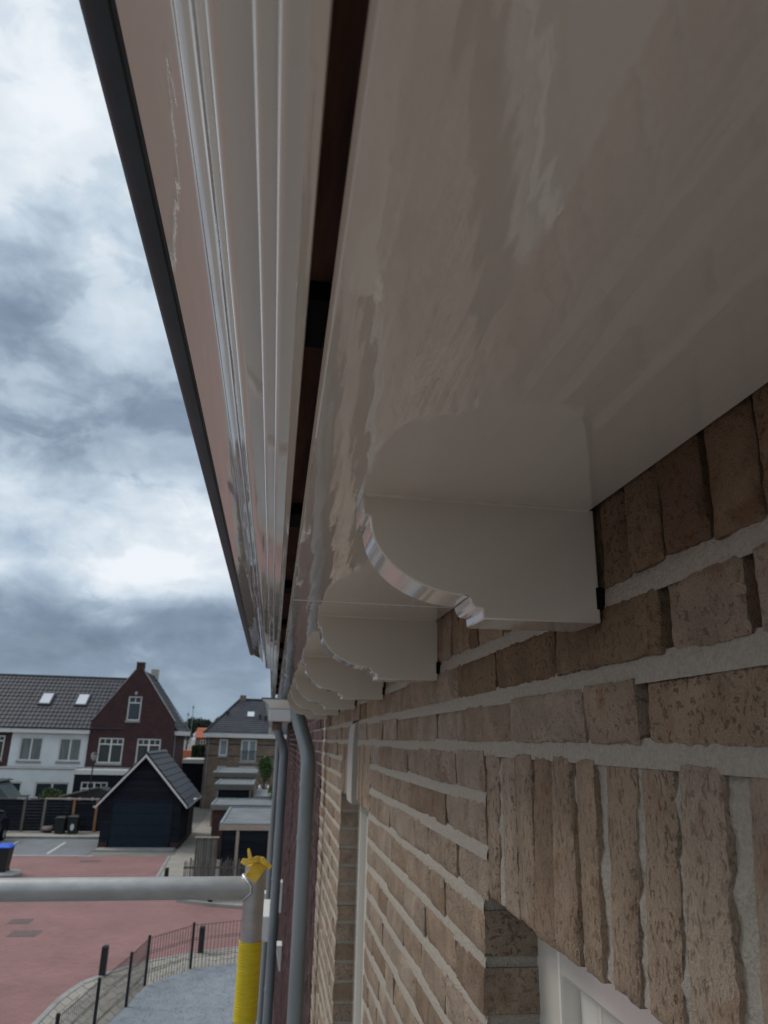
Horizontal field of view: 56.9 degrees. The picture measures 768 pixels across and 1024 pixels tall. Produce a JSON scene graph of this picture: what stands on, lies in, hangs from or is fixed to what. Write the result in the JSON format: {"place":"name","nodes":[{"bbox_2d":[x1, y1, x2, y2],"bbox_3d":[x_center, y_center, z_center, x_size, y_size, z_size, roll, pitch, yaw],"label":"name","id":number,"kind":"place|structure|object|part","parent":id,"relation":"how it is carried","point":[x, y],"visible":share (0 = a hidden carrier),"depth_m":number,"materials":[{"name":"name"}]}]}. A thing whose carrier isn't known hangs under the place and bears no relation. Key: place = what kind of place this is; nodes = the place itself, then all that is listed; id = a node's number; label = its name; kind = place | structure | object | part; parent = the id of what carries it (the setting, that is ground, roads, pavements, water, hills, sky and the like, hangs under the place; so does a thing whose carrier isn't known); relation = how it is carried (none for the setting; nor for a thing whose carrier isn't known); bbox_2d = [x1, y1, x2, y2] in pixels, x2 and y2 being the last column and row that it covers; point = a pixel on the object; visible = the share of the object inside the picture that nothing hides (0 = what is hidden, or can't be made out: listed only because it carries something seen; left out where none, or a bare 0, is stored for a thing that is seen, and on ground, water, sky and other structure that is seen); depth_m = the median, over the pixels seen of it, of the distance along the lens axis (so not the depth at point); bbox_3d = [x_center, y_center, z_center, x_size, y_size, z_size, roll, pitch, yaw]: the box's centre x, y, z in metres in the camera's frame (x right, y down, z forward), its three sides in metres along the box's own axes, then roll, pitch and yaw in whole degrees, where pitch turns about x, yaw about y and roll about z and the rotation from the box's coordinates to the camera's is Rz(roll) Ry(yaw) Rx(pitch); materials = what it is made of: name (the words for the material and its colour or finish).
{"place":"outdoors","nodes":[
{"label":"outdoors","id":0,"kind":"place"},
{"bbox_2d":[0,778,21,802],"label":"garden shed","id":1,"kind":"structure","parent":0,"point":[8,789],"depth_m":41.48,"materials":[{"name":"grey"}]},
{"bbox_2d":[0,673,41,766],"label":"row house","id":2,"kind":"structure","parent":0,"point":[16,690],"depth_m":50.97,"materials":[{"name":"grey tile"}]},
{"bbox_2d":[0,735,5,760],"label":"window","id":3,"kind":"structure","parent":2,"relation":"in","point":[2,737],"depth_m":48.28,"materials":[{"name":"white paint"}]},
{"bbox_2d":[0,839,98,855],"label":"parking bay","id":4,"kind":"object","parent":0,"point":[81,847],"visible":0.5,"depth_m":34.28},
{"bbox_2d":[0,810,9,840],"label":"parked car","id":5,"kind":"object","parent":4,"relation":"on","point":[4,821],"visible":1,"depth_m":35.84,"materials":[{"name":"paint"}]},
{"bbox_3d":[-19.267,15.361,35.953,0.190,0.370,0.990,4,-18,-8],"label":"side window","id":6,"kind":"part","parent":5,"relation":"part of","materials":[{"name":"black glass"}]},
{"bbox_2d":[46,842,65,853],"bbox_3d":[-15.642,16.046,33.912,0.120,0.001,3.812,5,-18,-11],"label":"parking line","id":7,"kind":"object","parent":4,"relation":"on","point":[56,848],"visible":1,"depth_m":33.66,"materials":[{"name":"white paint"}]},
{"bbox_2d":[6,831,99,835],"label":"back pavement","id":8,"kind":"structure","parent":0,"point":[39,833],"depth_m":37.75,"materials":[{"name":"grey concrete"}]},
{"bbox_2d":[42,826,52,832],"bbox_3d":[-18.160,17.129,38.264,0.580,0.320,0.580,4,-18,-8],"label":"planter","id":9,"kind":"object","parent":8,"relation":"on","point":[46,829],"visible":1,"depth_m":38.08,"materials":[{"name":"brown ceramic"}]},
{"bbox_2d":[0,798,102,831],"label":"garden fence","id":10,"kind":"object","parent":8,"relation":"on","point":[29,812],"visible":0.67,"depth_m":38.84,"materials":[{"name":"grey wood"}]},
{"bbox_2d":[16,795,29,798],"bbox_3d":[-19.814,15.627,38.908,0.640,0.202,0.400,4,-18,-8],"label":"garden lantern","id":11,"kind":"object","parent":10,"relation":"on","point":[22,796],"visible":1,"depth_m":38.76,"materials":[{"name":"glass"}]},
{"bbox_2d":[54,815,67,833],"bbox_3d":[-17.358,16.844,38.088,0.580,0.990,0.658,4,-18,-8],"label":"wheelie bin","id":12,"kind":"object","parent":8,"relation":"on","point":[60,823],"visible":0.79,"depth_m":37.88,"materials":[{"name":"black plastic"}]},
{"bbox_2d":[67,814,81,833],"bbox_3d":[-16.705,16.861,38.188,0.600,1.048,0.681,4,-18,-8],"label":"wheelie bin","id":13,"kind":"object","parent":8,"relation":"on","point":[73,823],"visible":0.86,"depth_m":37.97,"materials":[{"name":"black plastic"}]},
{"bbox_2d":[59,786,110,797],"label":"patio roof","id":14,"kind":"structure","parent":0,"point":[97,792],"depth_m":41.93,"materials":[{"name":"grey wood"}]},
{"bbox_2d":[19,740,210,856],"bbox_3d":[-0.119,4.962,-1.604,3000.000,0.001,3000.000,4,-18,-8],"label":"ground","id":15,"kind":"structure","parent":0,"point":[199,815],"depth_m":33.30,"materials":[{"name":"concrete"}]},
{"bbox_2d":[37,786,66,799],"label":"bush","id":16,"kind":"object","parent":15,"relation":"on","point":[51,792],"visible":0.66,"depth_m":44.24,"materials":[{"name":"green plant"}]},
{"bbox_2d":[5,836,98,838],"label":"parking kerb","id":17,"kind":"structure","parent":15,"relation":"on","point":[51,837],"depth_m":36.71,"materials":[{"name":"concrete"}]},
{"bbox_2d":[0,675,126,818],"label":"row house","id":18,"kind":"structure","parent":15,"relation":"on","point":[50,728],"depth_m":48.85,"materials":[{"name":"white paint"}]},
{"bbox_2d":[11,782,21,791],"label":"window","id":19,"kind":"structure","parent":18,"relation":"in","point":[17,785],"depth_m":45.46,"materials":[{"name":"white paint"}]},
{"bbox_2d":[15,737,43,762],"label":"window","id":20,"kind":"structure","parent":18,"relation":"in","point":[30,749],"depth_m":48.42,"materials":[{"name":"white paint"}]},
{"bbox_2d":[31,782,68,799],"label":"window","id":21,"kind":"structure","parent":18,"relation":"in","point":[39,786],"depth_m":45.72,"materials":[{"name":"white paint"}]},
{"bbox_2d":[55,738,81,763],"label":"window","id":22,"kind":"structure","parent":18,"relation":"in","point":[69,750],"depth_m":48.76,"materials":[{"name":"white paint"}]},
{"bbox_2d":[86,752,97,806],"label":"street lamp","id":23,"kind":"object","parent":15,"relation":"on","point":[94,755],"visible":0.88,"depth_m":40.69,"materials":[{"name":"black metal"}]},
{"bbox_2d":[70,662,190,812],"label":"gable house","id":24,"kind":"structure","parent":15,"relation":"on","point":[139,708],"depth_m":49.65,"materials":[{"name":"red brick"}]},
{"bbox_2d":[79,782,107,803],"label":"window","id":25,"kind":"structure","parent":24,"relation":"in","point":[84,785],"depth_m":46.09,"materials":[{"name":"white paint"}]},
{"bbox_2d":[94,738,123,765],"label":"window","id":26,"kind":"structure","parent":24,"relation":"in","point":[110,750],"depth_m":49.01,"materials":[{"name":"white paint"}]},
{"bbox_2d":[125,696,142,722],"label":"window","id":27,"kind":"structure","parent":24,"relation":"in","point":[135,702],"depth_m":50.06,"materials":[{"name":"white paint"}]},
{"bbox_2d":[133,738,160,765],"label":"window","id":28,"kind":"structure","parent":24,"relation":"in","point":[143,745],"depth_m":49.47,"materials":[{"name":"white paint"}]},
{"bbox_2d":[184,722,193,749],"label":"tree","id":29,"kind":"object","parent":15,"relation":"on","point":[191,735],"visible":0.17,"depth_m":147.74,"materials":[{"name":"green plant"}]},
{"bbox_2d":[188,705,193,749],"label":"mast","id":30,"kind":"object","parent":15,"relation":"on","point":[191,727],"visible":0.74,"depth_m":139.68,"materials":[{"name":"grey metal"}]},
{"bbox_2d":[182,758,203,806],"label":"flat annex","id":31,"kind":"object","parent":15,"relation":"on","point":[192,769],"visible":0.39,"depth_m":56.13,"materials":[{"name":"black wood"}]},
{"bbox_2d":[186,717,208,740],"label":"tree","id":32,"kind":"object","parent":15,"relation":"on","point":[197,723],"visible":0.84,"depth_m":147.25,"materials":[{"name":"green plant"}]},
{"bbox_2d":[199,718,211,727],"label":"tree","id":33,"kind":"object","parent":15,"relation":"on","point":[208,721],"visible":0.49,"depth_m":148.66,"materials":[{"name":"green plant"}]},
{"bbox_2d":[0,856,241,1023],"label":"red road","id":34,"kind":"structure","parent":0,"point":[51,962],"depth_m":19.75,"materials":[{"name":"red brick"}]},
{"bbox_2d":[0,869,20,877],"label":"concrete base","id":35,"kind":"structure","parent":34,"relation":"on","point":[12,873],"depth_m":26.86,"materials":[{"name":"concrete"}]},
{"bbox_2d":[0,843,15,871],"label":"wheelie bin","id":36,"kind":"object","parent":35,"relation":"on","point":[6,851],"visible":0.85,"depth_m":27.22,"materials":[{"name":"black plastic"}]},
{"bbox_2d":[6,918,34,923],"bbox_3d":[-10.535,11.864,20.555,0.600,0.032,0.600,4,-18,-8],"label":"drain cover","id":37,"kind":"object","parent":34,"relation":"on","point":[19,921],"visible":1,"depth_m":20.50,"materials":[{"name":"metal"}]},
{"bbox_2d":[6,930,42,936],"bbox_3d":[-9.783,11.479,19.311,0.760,0.032,0.680,4,-18,-8],"label":"drain cover","id":38,"kind":"object","parent":34,"relation":"on","point":[24,933],"visible":1,"depth_m":19.28,"materials":[{"name":"metal"}]},
{"bbox_2d":[12,855,78,855],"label":"pale kerb stones","id":39,"kind":"object","parent":34,"relation":"on","point":[45,855],"visible":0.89,"depth_m":31.63,"materials":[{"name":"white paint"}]},
{"bbox_2d":[79,860,100,861],"bbox_3d":[-12.660,15.048,30.561,0.840,0.032,0.600,4,-18,-8],"label":"drain cover","id":40,"kind":"object","parent":34,"relation":"on","point":[90,861],"visible":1,"depth_m":30.51,"materials":[{"name":"metal"}]},
{"bbox_2d":[0,0,277,739],"label":"sky","id":41,"kind":"structure","parent":0,"point":[112,559],"materials":[{"name":"grey"}]},
{"bbox_2d":[32,947,261,1023],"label":"corner pavement","id":42,"kind":"structure","parent":0,"point":[64,1001],"depth_m":15.20,"materials":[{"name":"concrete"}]},
{"bbox_2d":[98,945,108,975],"bbox_3d":[-6.316,10.147,15.984,0.140,0.680,0.140,4,-18,-8],"label":"bollard","id":43,"kind":"object","parent":42,"relation":"on","point":[103,960],"visible":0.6,"depth_m":15.94,"materials":[{"name":"black metal"}]},
{"bbox_2d":[55,920,240,1023],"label":"fence","id":44,"kind":"object","parent":42,"relation":"on","point":[129,986],"visible":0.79,"depth_m":14.37,"materials":[{"name":"black metal"}]},
{"bbox_2d":[108,962,260,1023],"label":"gravel bed","id":45,"kind":"object","parent":42,"relation":"on","point":[178,985],"visible":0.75,"depth_m":14.49,"materials":[{"name":"grey gravel"}]},
{"bbox_2d":[0,865,265,1023],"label":"scaffold rail","id":46,"kind":"object","parent":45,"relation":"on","point":[248,892],"visible":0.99,"depth_m":1.50,"materials":[{"name":"metal"}]},
{"bbox_2d":[241,848,271,882],"bbox_3d":[-0.280,0.775,1.561,0.068,0.069,0.056,4,-18,-8],"label":"strap","id":47,"kind":"object","parent":46,"relation":"attached to","point":[259,865],"visible":1,"depth_m":1.54,"materials":[{"name":"yellow plastic"}]},
{"bbox_2d":[197,925,205,952],"bbox_3d":[-4.587,10.784,17.826,0.140,0.680,0.140,4,-18,-8],"label":"bollard","id":48,"kind":"object","parent":42,"relation":"on","point":[200,942],"visible":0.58,"depth_m":17.78,"materials":[{"name":"black metal"}]},
{"bbox_2d":[93,749,201,851],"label":"garage","id":49,"kind":"structure","parent":0,"point":[148,800],"depth_m":34.92,"materials":[{"name":"black wood"}]},
{"bbox_2d":[108,802,172,847],"bbox_3d":[-11.881,15.292,34.668,2.840,2.050,0.058,4,-18,-8],"label":"garage door","id":50,"kind":"structure","parent":49,"relation":"in","point":[133,824],"depth_m":34.64,"materials":[{"name":"black"}]},
{"bbox_2d":[159,812,242,904],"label":"side path","id":51,"kind":"structure","parent":0,"point":[185,852],"depth_m":32.23,"materials":[{"name":"grey concrete"}]},
{"bbox_2d":[156,856,242,908],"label":"path kerb","id":52,"kind":"structure","parent":51,"relation":"on","point":[211,904],"depth_m":23.01,"materials":[{"name":"concrete"}]},
{"bbox_2d":[164,867,168,876],"bbox_3d":[-7.955,13.336,25.906,0.140,0.640,0.140,4,-18,-8],"label":"bollard","id":53,"kind":"object","parent":52,"relation":"on","point":[166,873],"visible":0.51,"depth_m":25.90,"materials":[{"name":"black metal"}]},
{"bbox_2d":[194,836,218,875],"bbox_3d":[-6.311,12.434,24.984,0.840,1.825,0.110,4,-18,-8],"label":"timber panel","id":54,"kind":"object","parent":51,"relation":"on","point":[205,850],"visible":0.52,"depth_m":25.11,"materials":[{"name":"grey wood"}]},
{"bbox_2d":[183,857,266,899],"bbox_3d":[-5.370,12.437,24.086,2.860,1.310,0.060,4,-18,-8],"label":"picket fence","id":55,"kind":"object","parent":51,"relation":"on","point":[219,867],"visible":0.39,"depth_m":24.10,"materials":[{"name":"grey wood"}]},
{"bbox_2d":[210,767,258,826],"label":"flat shed","id":56,"kind":"structure","parent":51,"relation":"on","point":[235,773],"depth_m":44.35,"materials":[{"name":"grey wood"}]},
{"bbox_2d":[214,779,255,797],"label":"flat shed","id":57,"kind":"structure","parent":51,"relation":"on","point":[233,788],"depth_m":36.74,"materials":[{"name":"grey wood"}]},
{"bbox_2d":[209,798,271,858],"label":"flat shed","id":58,"kind":"structure","parent":51,"relation":"on","point":[219,807],"depth_m":32.40,"materials":[{"name":"grey wood"}]},
{"bbox_2d":[219,807,270,887],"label":"flat shed","id":59,"kind":"structure","parent":51,"relation":"on","point":[244,829],"depth_m":25.96,"materials":[{"name":"grey wood"}]},
{"bbox_2d":[254,789,270,797],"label":"flat shed","id":60,"kind":"structure","parent":51,"relation":"on","point":[261,793],"depth_m":37.76,"materials":[{"name":"grey wood"}]},
{"bbox_2d":[257,756,273,788],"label":"tree","id":61,"kind":"object","parent":51,"relation":"on","point":[265,763],"visible":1,"depth_m":42.21,"materials":[{"name":"green plant"}]},
{"bbox_2d":[267,786,272,799],"bbox_3d":[-5.585,15.406,35.652,0.750,3.035,1.149,4,-18,-8],"label":"hedge","id":62,"kind":"object","parent":51,"relation":"on","point":[270,789],"visible":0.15,"depth_m":35.66,"materials":[{"name":"green plant"}]},
{"bbox_2d":[182,728,223,758],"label":"orange roof house","id":63,"kind":"structure","parent":0,"point":[200,738],"depth_m":83.80,"materials":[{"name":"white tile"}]},
{"bbox_2d":[200,695,286,808],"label":"brown house","id":64,"kind":"structure","parent":0,"point":[241,726],"depth_m":56.06,"materials":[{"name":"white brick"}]},
{"bbox_2d":[217,739,227,757],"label":"window","id":65,"kind":"structure","parent":64,"relation":"in","point":[223,744],"depth_m":55.84,"materials":[{"name":"white paint"}]},
{"bbox_2d":[239,740,256,763],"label":"window","id":66,"kind":"structure","parent":64,"relation":"in","point":[248,747],"depth_m":56.03,"materials":[{"name":"white paint"}]},
{"bbox_2d":[272,718,323,1023],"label":"brick house","id":67,"kind":"structure","parent":0,"point":[284,935],"depth_m":6.60,"materials":[{"name":"brick"}]},
{"bbox_2d":[79,0,767,1023],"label":"brick house","id":68,"kind":"structure","parent":0,"point":[463,306],"depth_m":0.45,"materials":[{"name":"brick"}]},
{"bbox_2d":[257,697,290,1023],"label":"drainpipe","id":69,"kind":"structure","parent":68,"relation":"attached to","point":[277,712],"depth_m":7.73,"materials":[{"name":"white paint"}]},
{"bbox_2d":[351,805,368,1023],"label":"window","id":70,"kind":"structure","parent":68,"relation":"in","point":[362,839],"depth_m":2.49,"materials":[{"name":"white paint"}]},
{"bbox_2d":[537,938,661,1023],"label":"window","id":71,"kind":"structure","parent":68,"relation":"in","point":[569,994],"depth_m":0.78,"materials":[{"name":"white paint"}]},
{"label":"hedge bank","id":72,"kind":"structure","parent":0,"visible":0},
{"bbox_2d":[191,744,205,757],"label":"hedge","id":73,"kind":"object","parent":72,"relation":"on","point":[198,750],"visible":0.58,"depth_m":61.32,"materials":[{"name":"green plant"}]}
]}

